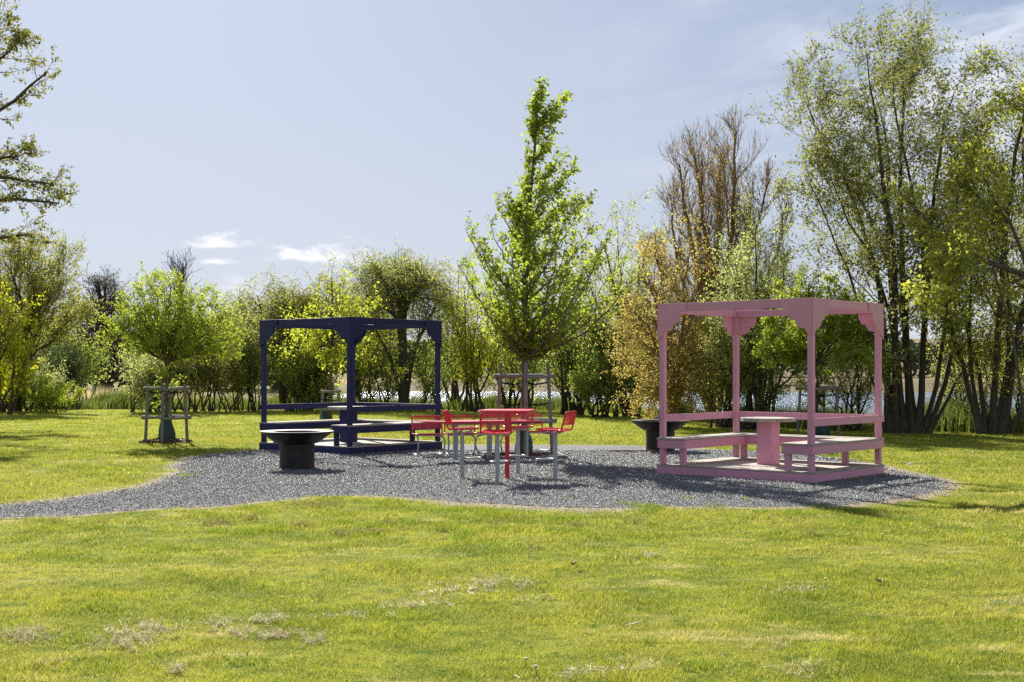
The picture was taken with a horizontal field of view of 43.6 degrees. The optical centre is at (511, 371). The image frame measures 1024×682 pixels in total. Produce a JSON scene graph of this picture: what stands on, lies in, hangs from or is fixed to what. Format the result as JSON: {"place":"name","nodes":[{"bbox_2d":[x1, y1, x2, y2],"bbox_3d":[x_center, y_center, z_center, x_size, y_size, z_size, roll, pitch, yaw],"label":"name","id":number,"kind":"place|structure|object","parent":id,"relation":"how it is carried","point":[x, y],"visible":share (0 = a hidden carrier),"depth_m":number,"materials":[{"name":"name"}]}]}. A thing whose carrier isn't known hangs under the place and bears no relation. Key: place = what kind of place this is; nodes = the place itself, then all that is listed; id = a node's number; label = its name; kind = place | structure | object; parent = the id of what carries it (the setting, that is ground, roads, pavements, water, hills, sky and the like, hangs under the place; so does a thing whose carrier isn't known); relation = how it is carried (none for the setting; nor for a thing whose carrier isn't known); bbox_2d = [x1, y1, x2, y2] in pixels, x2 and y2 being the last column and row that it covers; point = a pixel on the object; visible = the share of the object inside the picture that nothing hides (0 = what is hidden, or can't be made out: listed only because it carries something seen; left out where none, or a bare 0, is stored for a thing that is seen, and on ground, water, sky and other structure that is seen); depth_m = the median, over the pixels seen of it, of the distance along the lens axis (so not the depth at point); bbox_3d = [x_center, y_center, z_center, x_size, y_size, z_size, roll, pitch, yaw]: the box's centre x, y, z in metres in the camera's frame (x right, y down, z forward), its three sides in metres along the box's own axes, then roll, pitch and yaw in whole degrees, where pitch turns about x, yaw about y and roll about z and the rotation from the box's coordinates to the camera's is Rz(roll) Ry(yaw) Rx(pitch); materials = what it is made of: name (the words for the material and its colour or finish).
{"place":"outdoors","nodes":[
{"label":"outdoors","id":0,"kind":"place"},
{"bbox_2d":[0,338,1023,681],"bbox_3d":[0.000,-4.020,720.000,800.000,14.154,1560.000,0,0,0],"label":"ground","id":1,"kind":"structure","parent":0,"point":[682,582],"depth_m":10.45,"materials":[{"name":"green plant"}]},
{"bbox_2d":[0,275,45,413],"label":"maple tree","id":2,"kind":"object","parent":1,"relation":"on","point":[15,349],"visible":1,"depth_m":51.84,"materials":[{"name":"green plant"}]},
{"bbox_2d":[0,353,45,411],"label":"willow shrub","id":3,"kind":"object","parent":1,"relation":"on","point":[5,405],"visible":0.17,"depth_m":54.96,"materials":[{"name":"green plant"}]},
{"bbox_2d":[7,344,72,410],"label":"willow shrub","id":4,"kind":"object","parent":1,"relation":"on","point":[33,386],"visible":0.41,"depth_m":56.04,"materials":[{"name":"green plant"}]},
{"bbox_2d":[0,0,80,253],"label":"oak tree","id":5,"kind":"object","parent":1,"relation":"on","point":[20,39],"visible":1,"depth_m":45.30,"materials":[{"name":"green plant"}]},
{"bbox_2d":[0,241,86,379],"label":"oak tree","id":6,"kind":"object","parent":1,"relation":"on","point":[77,292],"visible":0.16,"depth_m":70.68,"materials":[{"name":"green plant"}]},
{"bbox_2d":[19,375,87,411],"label":"willow shrub","id":7,"kind":"object","parent":1,"relation":"on","point":[52,395],"visible":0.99,"depth_m":53.69,"materials":[{"name":"green plant"}]},
{"bbox_2d":[0,224,107,411],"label":"leaning tree","id":8,"kind":"object","parent":1,"relation":"on","point":[35,284],"visible":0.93,"depth_m":55.91,"materials":[{"name":"green plant"}]},
{"bbox_2d":[31,316,86,400],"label":"willow shrub","id":9,"kind":"object","parent":1,"relation":"on","point":[58,355],"visible":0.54,"depth_m":61.90,"materials":[{"name":"green plant"}]},
{"bbox_2d":[47,296,114,398],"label":"willow shrub","id":10,"kind":"object","parent":1,"relation":"on","point":[89,370],"visible":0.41,"depth_m":66.75,"materials":[{"name":"green plant"}]},
{"bbox_2d":[53,262,148,393],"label":"alder tree","id":11,"kind":"object","parent":1,"relation":"on","point":[98,284],"visible":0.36,"depth_m":91.61,"materials":[{"name":"green plant"}]},
{"bbox_2d":[103,339,182,411],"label":"willow shrub","id":12,"kind":"object","parent":1,"relation":"on","point":[142,375],"visible":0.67,"depth_m":52.98,"materials":[{"name":"green plant"}]},
{"bbox_2d":[139,437,192,443],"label":"wood mulch","id":13,"kind":"object","parent":1,"relation":"on","point":[170,441],"visible":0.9,"depth_m":30.99,"materials":[{"name":"brown wood"}]},
{"bbox_2d":[141,384,191,443],"bbox_3d":[-8.451,1.035,31.300,0.876,1.474,0.878,0,0,41],"label":"tree stake frame","id":14,"kind":"object","parent":1,"relation":"on","point":[184,388],"visible":0.91,"depth_m":31.24,"materials":[{"name":"grey wood"}]},
{"bbox_2d":[158,415,175,439],"bbox_3d":[-8.440,1.390,31.288,0.424,0.660,0.432,0,0,0],"label":"watering bag","id":15,"kind":"object","parent":1,"relation":"on","point":[169,432],"visible":0.62,"depth_m":31.18,"materials":[{"name":"green plastic"}]},
{"bbox_2d":[94,261,256,414],"bbox_3d":[-8.254,-0.451,31.256,3.461,4.466,3.134,0,0,-35],"label":"young tree","id":16,"kind":"object","parent":1,"relation":"on","point":[181,328],"visible":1,"depth_m":30.92,"materials":[{"name":"green plant"}]},
{"bbox_2d":[161,246,201,308],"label":"bare tree","id":17,"kind":"object","parent":1,"relation":"on","point":[182,271],"visible":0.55,"depth_m":98.73,"materials":[{"name":"brown plant"}]},
{"bbox_2d":[147,304,223,411],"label":"willow shrub","id":18,"kind":"object","parent":1,"relation":"on","point":[187,369],"visible":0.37,"depth_m":54.40,"materials":[{"name":"green plant"}]},
{"bbox_2d":[182,312,258,411],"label":"willow shrub","id":19,"kind":"object","parent":1,"relation":"on","point":[215,376],"visible":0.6,"depth_m":55.62,"materials":[{"name":"green plant"}]},
{"bbox_2d":[216,277,281,410],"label":"willow shrub","id":20,"kind":"object","parent":1,"relation":"on","point":[253,362],"visible":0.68,"depth_m":56.29,"materials":[{"name":"green plant"}]},
{"bbox_2d":[209,262,335,403],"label":"weeping willow tree","id":21,"kind":"object","parent":1,"relation":"on","point":[265,307],"visible":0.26,"depth_m":59.13,"materials":[{"name":"green plant"}]},
{"bbox_2d":[267,300,345,410],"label":"willow shrub","id":22,"kind":"object","parent":1,"relation":"on","point":[295,377],"visible":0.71,"depth_m":55.59,"materials":[{"name":"green plant"}]},
{"bbox_2d":[278,355,340,409],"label":"willow shrub","id":23,"kind":"object","parent":1,"relation":"on","point":[318,398],"visible":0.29,"depth_m":56.46,"materials":[{"name":"green plant"}]},
{"bbox_2d":[322,408,328,419],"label":"watering bag","id":24,"kind":"object","parent":1,"relation":"on","point":[325,415],"visible":0.37,"depth_m":43.86,"materials":[{"name":"green plastic"}]},
{"bbox_2d":[266,267,391,397],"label":"weeping willow tree","id":25,"kind":"object","parent":1,"relation":"on","point":[305,299],"visible":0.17,"depth_m":58.72,"materials":[{"name":"green plant"}]},
{"bbox_2d":[318,389,341,419],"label":"tree stake frame","id":26,"kind":"object","parent":1,"relation":"on","point":[322,392],"visible":0.77,"depth_m":43.67,"materials":[{"name":"grey wood"}]},
{"bbox_2d":[275,251,389,418],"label":"young tree","id":27,"kind":"object","parent":1,"relation":"on","point":[327,333],"visible":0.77,"depth_m":43.71,"materials":[{"name":"green plant"}]},
{"bbox_2d":[322,282,421,399],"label":"weeping willow tree","id":28,"kind":"object","parent":1,"relation":"on","point":[357,387],"visible":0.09,"depth_m":60.70,"materials":[{"name":"green plant"}]},
{"bbox_2d":[341,315,416,402],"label":"willow shrub","id":29,"kind":"object","parent":1,"relation":"on","point":[386,383],"visible":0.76,"depth_m":56.81,"materials":[{"name":"green plant"}]},
{"bbox_2d":[318,236,474,410],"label":"willow tree","id":30,"kind":"object","parent":1,"relation":"on","point":[404,285],"visible":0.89,"depth_m":56.12,"materials":[{"name":"green plant"}]},
{"bbox_2d":[44,498,825,551],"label":"withered tufts","id":31,"kind":"object","parent":1,"relation":"on","point":[298,524],"visible":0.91,"depth_m":14.37,"materials":[{"name":"green plant"}]},
{"bbox_2d":[408,319,469,410],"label":"willow shrub","id":32,"kind":"object","parent":1,"relation":"on","point":[421,371],"visible":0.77,"depth_m":56.07,"materials":[{"name":"green plant"}]},
{"bbox_2d":[421,247,484,404],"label":"slim tree","id":33,"kind":"object","parent":1,"relation":"on","point":[454,390],"visible":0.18,"depth_m":60.04,"materials":[{"name":"green plant"}]},
{"bbox_2d":[431,268,515,411],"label":"slim tree","id":34,"kind":"object","parent":1,"relation":"on","point":[472,357],"visible":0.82,"depth_m":54.48,"materials":[{"name":"green plant"}]},
{"bbox_2d":[69,384,883,412],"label":"reeds","id":35,"kind":"object","parent":1,"relation":"on","point":[97,390],"visible":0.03,"depth_m":74.86,"materials":[{"name":"plant"}]},
{"bbox_2d":[0,445,964,521],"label":"gravel","id":36,"kind":"structure","parent":1,"relation":"on","point":[571,447],"depth_m":19.01,"materials":[{"name":"grey gravel"}]},
{"bbox_2d":[260,429,333,469],"bbox_3d":[-3.820,1.384,22.750,1.296,0.672,1.296,0,0,0],"label":"fire bowl","id":37,"kind":"object","parent":36,"relation":"on","point":[296,449],"visible":0.98,"depth_m":22.46,"materials":[{"name":"metal"}]},
{"bbox_2d":[259,317,442,454],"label":"pavilion","id":38,"kind":"structure","parent":36,"relation":"on","point":[351,331],"depth_m":28.11,"materials":[{"name":"blue paint"}]},
{"bbox_2d":[328,406,356,441],"bbox_3d":[-3.631,1.159,28.448,0.914,0.782,0.920,0,0,39],"label":"round table","id":39,"kind":"object","parent":38,"relation":"on","point":[343,418],"visible":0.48,"depth_m":28.37,"materials":[{"name":"blue paint"}]},
{"bbox_2d":[411,415,445,455],"bbox_3d":[-1.693,1.299,26.131,0.650,0.806,0.603,0,0,-14],"label":"chair","id":40,"kind":"object","parent":36,"relation":"on","point":[441,434],"visible":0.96,"depth_m":26.28,"materials":[{"name":"metal"}]},
{"bbox_2d":[444,415,476,454],"bbox_3d":[-1.056,1.299,26.331,0.650,0.806,0.603,0,0,-8],"label":"chair","id":41,"kind":"object","parent":36,"relation":"on","point":[465,434],"visible":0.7,"depth_m":26.22,"materials":[{"name":"metal"}]},
{"bbox_2d":[443,410,480,477],"bbox_3d":[-0.799,1.178,20.653,0.597,1.124,0.490,0,0,6],"label":"bar stool","id":42,"kind":"object","parent":36,"relation":"on","point":[447,416],"visible":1,"depth_m":20.62,"materials":[{"name":"metal"}]},
{"bbox_2d":[421,420,543,459],"bbox_3d":[-0.583,1.345,25.000,2.340,0.790,0.680,0,0,-12],"label":"long table","id":43,"kind":"object","parent":36,"relation":"on","point":[456,423],"visible":0.77,"depth_m":24.89,"materials":[{"name":"metal"}]},
{"bbox_2d":[474,415,504,453],"bbox_3d":[-0.411,1.299,26.530,0.650,0.806,0.603,0,0,16],"label":"chair","id":44,"kind":"object","parent":36,"relation":"on","point":[481,434],"visible":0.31,"depth_m":26.41,"materials":[{"name":"metal"}]},
{"bbox_2d":[479,413,513,483],"bbox_3d":[-0.224,1.178,19.626,0.490,1.124,0.597,0,0,6],"label":"bar stool","id":45,"kind":"object","parent":36,"relation":"on","point":[497,433],"visible":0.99,"depth_m":19.57,"materials":[{"name":"metal"}]},
{"bbox_2d":[477,409,535,478],"bbox_3d":[-0.077,1.173,20.500,0.820,1.135,0.820,0,0,12],"label":"table","id":46,"kind":"object","parent":36,"relation":"on","point":[507,440],"visible":0.84,"depth_m":20.46,"materials":[{"name":"red metal"}]},
{"bbox_2d":[503,408,533,474],"bbox_3d":[0.100,1.178,21.375,0.490,1.124,0.597,0,0,5],"label":"bar stool","id":47,"kind":"object","parent":36,"relation":"on","point":[517,455],"visible":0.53,"depth_m":21.35,"materials":[{"name":"metal"}]},
{"bbox_2d":[514,424,532,452],"bbox_3d":[0.235,1.390,25.788,0.377,0.660,0.381,0,0,0],"label":"watering bag","id":48,"kind":"object","parent":36,"relation":"on","point":[522,443],"visible":0.28,"depth_m":25.69,"materials":[{"name":"green plastic"}]},
{"bbox_2d":[494,452,552,455],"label":"wood mulch","id":49,"kind":"object","parent":36,"relation":"on","point":[534,454],"visible":0.38,"depth_m":25.58,"materials":[{"name":"brown wood"}]},
{"bbox_2d":[483,452,567,459],"bbox_3d":[0.246,1.692,25.700,1.560,0.095,1.400,0,0,-6],"label":"wooden border","id":50,"kind":"object","parent":36,"relation":"on","point":[561,456],"visible":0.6,"depth_m":25.04,"materials":[{"name":"grey wood"}]},
{"bbox_2d":[517,413,549,451],"bbox_3d":[0.506,1.299,27.327,0.650,0.806,0.603,0,0,-32],"label":"chair","id":51,"kind":"object","parent":36,"relation":"on","point":[535,432],"visible":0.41,"depth_m":27.34,"materials":[{"name":"metal"}]},
{"bbox_2d":[536,411,576,479],"bbox_3d":[0.682,1.178,20.290,0.597,1.124,0.490,0,0,24],"label":"bar stool","id":52,"kind":"object","parent":36,"relation":"on","point":[555,432],"visible":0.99,"depth_m":20.26,"materials":[{"name":"metal"}]},
{"bbox_2d":[607,450,655,451],"bbox_3d":[2.550,1.683,27.343,1.053,0.045,0.068,0,0,1],"label":"wooden border","id":53,"kind":"object","parent":36,"relation":"on","point":[631,450],"visible":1,"depth_m":27.33,"materials":[{"name":"grey wood"}]},
{"bbox_2d":[630,419,689,451],"bbox_3d":[3.220,1.384,27.800,1.296,0.672,1.296,0,0,-34],"label":"fire bowl","id":54,"kind":"object","parent":36,"relation":"on","point":[650,427],"visible":0.7,"depth_m":27.52,"materials":[{"name":"metal"}]},
{"bbox_2d":[656,297,884,483],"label":"pavilion","id":55,"kind":"structure","parent":36,"relation":"on","point":[807,314],"depth_m":21.34,"materials":[{"name":"pink paint"}]},
{"bbox_2d":[740,417,795,464],"bbox_3d":[4.305,1.159,21.498,0.914,0.782,0.920,0,0,41],"label":"round table","id":56,"kind":"object","parent":55,"relation":"on","point":[768,440],"visible":1,"depth_m":21.38,"materials":[{"name":"pink paint"}]},
{"bbox_2d":[0,386,1023,434],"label":"bank grass","id":57,"kind":"structure","parent":1,"relation":"on","point":[950,420],"depth_m":57.59,"materials":[{"name":"green plant"}]},
{"bbox_2d":[0,304,1023,389],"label":"woods","id":58,"kind":"object","parent":1,"relation":"on","point":[914,365],"depth_m":174.79,"materials":[{"name":"green plant"}]},
{"bbox_2d":[0,469,1023,681],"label":"grass clippings","id":59,"kind":"object","parent":1,"relation":"on","point":[150,625],"depth_m":8.32,"materials":[{"name":"beige plant"}]},
{"bbox_2d":[473,282,556,408],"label":"slim tree","id":60,"kind":"object","parent":1,"relation":"on","point":[516,368],"visible":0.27,"depth_m":55.39,"materials":[{"name":"green plant"}]},
{"bbox_2d":[492,363,556,455],"bbox_3d":[0.247,0.795,25.800,0.955,1.954,0.957,0,0,42],"label":"tree stake frame","id":61,"kind":"object","parent":1,"relation":"on","point":[526,376],"visible":0.72,"depth_m":25.74,"materials":[{"name":"grey wood"}]},
{"bbox_2d":[457,76,648,425],"bbox_3d":[0.695,-2.096,25.866,3.990,7.735,3.659,0,0,21],"label":"young tree","id":62,"kind":"object","parent":1,"relation":"on","point":[522,339],"visible":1,"depth_m":25.59,"materials":[{"name":"green plant"}]},
{"bbox_2d":[535,269,615,414],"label":"willow tree","id":63,"kind":"object","parent":1,"relation":"on","point":[560,378],"visible":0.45,"depth_m":50.23,"materials":[{"name":"green plant"}]},
{"bbox_2d":[556,312,651,416],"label":"willow shrub","id":64,"kind":"object","parent":1,"relation":"on","point":[611,385],"visible":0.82,"depth_m":48.33,"materials":[{"name":"green plant"}]},
{"bbox_2d":[541,187,678,416],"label":"willow tree","id":65,"kind":"object","parent":1,"relation":"on","point":[624,409],"visible":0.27,"depth_m":49.94,"materials":[{"name":"green plant"}]},
{"bbox_2d":[588,208,725,418],"bbox_3d":[4.776,-1.604,40.814,4.810,6.878,6.335,0,0,0],"label":"golden willow tree","id":66,"kind":"object","parent":1,"relation":"on","point":[676,393],"visible":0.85,"depth_m":39.54,"materials":[{"name":"yellow plant"}]},
{"bbox_2d":[636,93,806,422],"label":"old willow tree","id":67,"kind":"object","parent":1,"relation":"on","point":[720,185],"visible":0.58,"depth_m":44.14,"materials":[{"name":"brown plant"}]},
{"bbox_2d":[675,266,773,427],"bbox_3d":[6.456,-0.840,39.129,3.469,5.362,4.659,0,0,16],"label":"willow shrub","id":68,"kind":"object","parent":1,"relation":"on","point":[726,401],"visible":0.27,"depth_m":38.85,"materials":[{"name":"green plant"}]},
{"bbox_2d":[696,180,823,429],"bbox_3d":[7.176,-1.942,37.722,3.882,7.601,5.338,0,0,0],"label":"willow shrub","id":69,"kind":"object","parent":1,"relation":"on","point":[755,388],"visible":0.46,"depth_m":37.43,"materials":[{"name":"green plant"}]},
{"bbox_2d":[748,262,874,431],"bbox_3d":[8.189,-0.622,34.045,3.616,4.794,3.379,0,0,0],"label":"young tree","id":70,"kind":"object","parent":1,"relation":"on","point":[793,348],"visible":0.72,"depth_m":33.98,"materials":[{"name":"green plant"}]},
{"bbox_2d":[795,386,840,435],"bbox_3d":[8.132,1.079,34.000,0.958,1.386,0.955,0,0,-14],"label":"tree stake frame","id":71,"kind":"object","parent":1,"relation":"on","point":[824,388],"visible":0.48,"depth_m":33.98,"materials":[{"name":"grey wood"}]},
{"bbox_2d":[815,426,829,435],"bbox_3d":[8.238,1.410,33.996,0.454,0.620,0.446,0,0,0],"label":"watering bag","id":72,"kind":"object","parent":1,"relation":"on","point":[822,430],"visible":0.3,"depth_m":33.82,"materials":[{"name":"green plastic"}]},
{"bbox_2d":[821,451,874,457],"bbox_3d":[6.462,1.607,25.152,1.315,0.215,0.704,0,0,-17],"label":"weed plant","id":73,"kind":"object","parent":1,"relation":"on","point":[836,454],"visible":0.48,"depth_m":25.12,"materials":[{"name":"green plant"}]},
{"bbox_2d":[815,343,889,430],"bbox_3d":[9.881,-0.046,37.221,2.541,3.766,3.985,0,0,16],"label":"willow shrub","id":74,"kind":"object","parent":1,"relation":"on","point":[863,388],"visible":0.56,"depth_m":37.57,"materials":[{"name":"green plant"}]},
{"bbox_2d":[735,0,1023,433],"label":"multi stem tree","id":75,"kind":"object","parent":1,"relation":"on","point":[900,414],"visible":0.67,"depth_m":35.50,"materials":[{"name":"green plant"}]},
{"bbox_2d":[873,65,1023,421],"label":"broad tree","id":76,"kind":"object","parent":1,"relation":"on","point":[959,246],"visible":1,"depth_m":31.22,"materials":[{"name":"green plant"}]},
{"bbox_2d":[914,329,1003,415],"bbox_3d":[13.321,0.080,38.169,2.350,3.517,4.267,0,0,0],"label":"willow shrub","id":77,"kind":"object","parent":1,"relation":"on","point":[961,391],"visible":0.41,"depth_m":37.88,"materials":[{"name":"green plant"}]},
{"bbox_2d":[912,33,1023,433],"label":"multi stem tree","id":78,"kind":"object","parent":1,"relation":"on","point":[999,411],"visible":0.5,"depth_m":35.20,"materials":[{"name":"green plant"}]},
{"bbox_2d":[952,295,1023,426],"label":"willow shrub","id":79,"kind":"object","parent":1,"relation":"on","point":[1016,394],"visible":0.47,"depth_m":35.73,"materials":[{"name":"green plant"}]},
{"bbox_2d":[0,0,1023,339],"label":"sky","id":80,"kind":"structure","parent":0,"point":[248,136],"materials":[{"name":"blue"}]},
{"bbox_2d":[87,378,1022,383],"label":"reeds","id":81,"kind":"object","parent":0,"point":[343,381],"visible":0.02,"depth_m":162.27,"materials":[{"name":"green plant"}]},
{"bbox_2d":[336,391,1019,413],"bbox_3d":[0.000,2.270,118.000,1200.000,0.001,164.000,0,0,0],"label":"lake","id":82,"kind":"structure","parent":0,"point":[791,397],"depth_m":113.65,"materials":[{"name":"blue liquid"}]}
]}

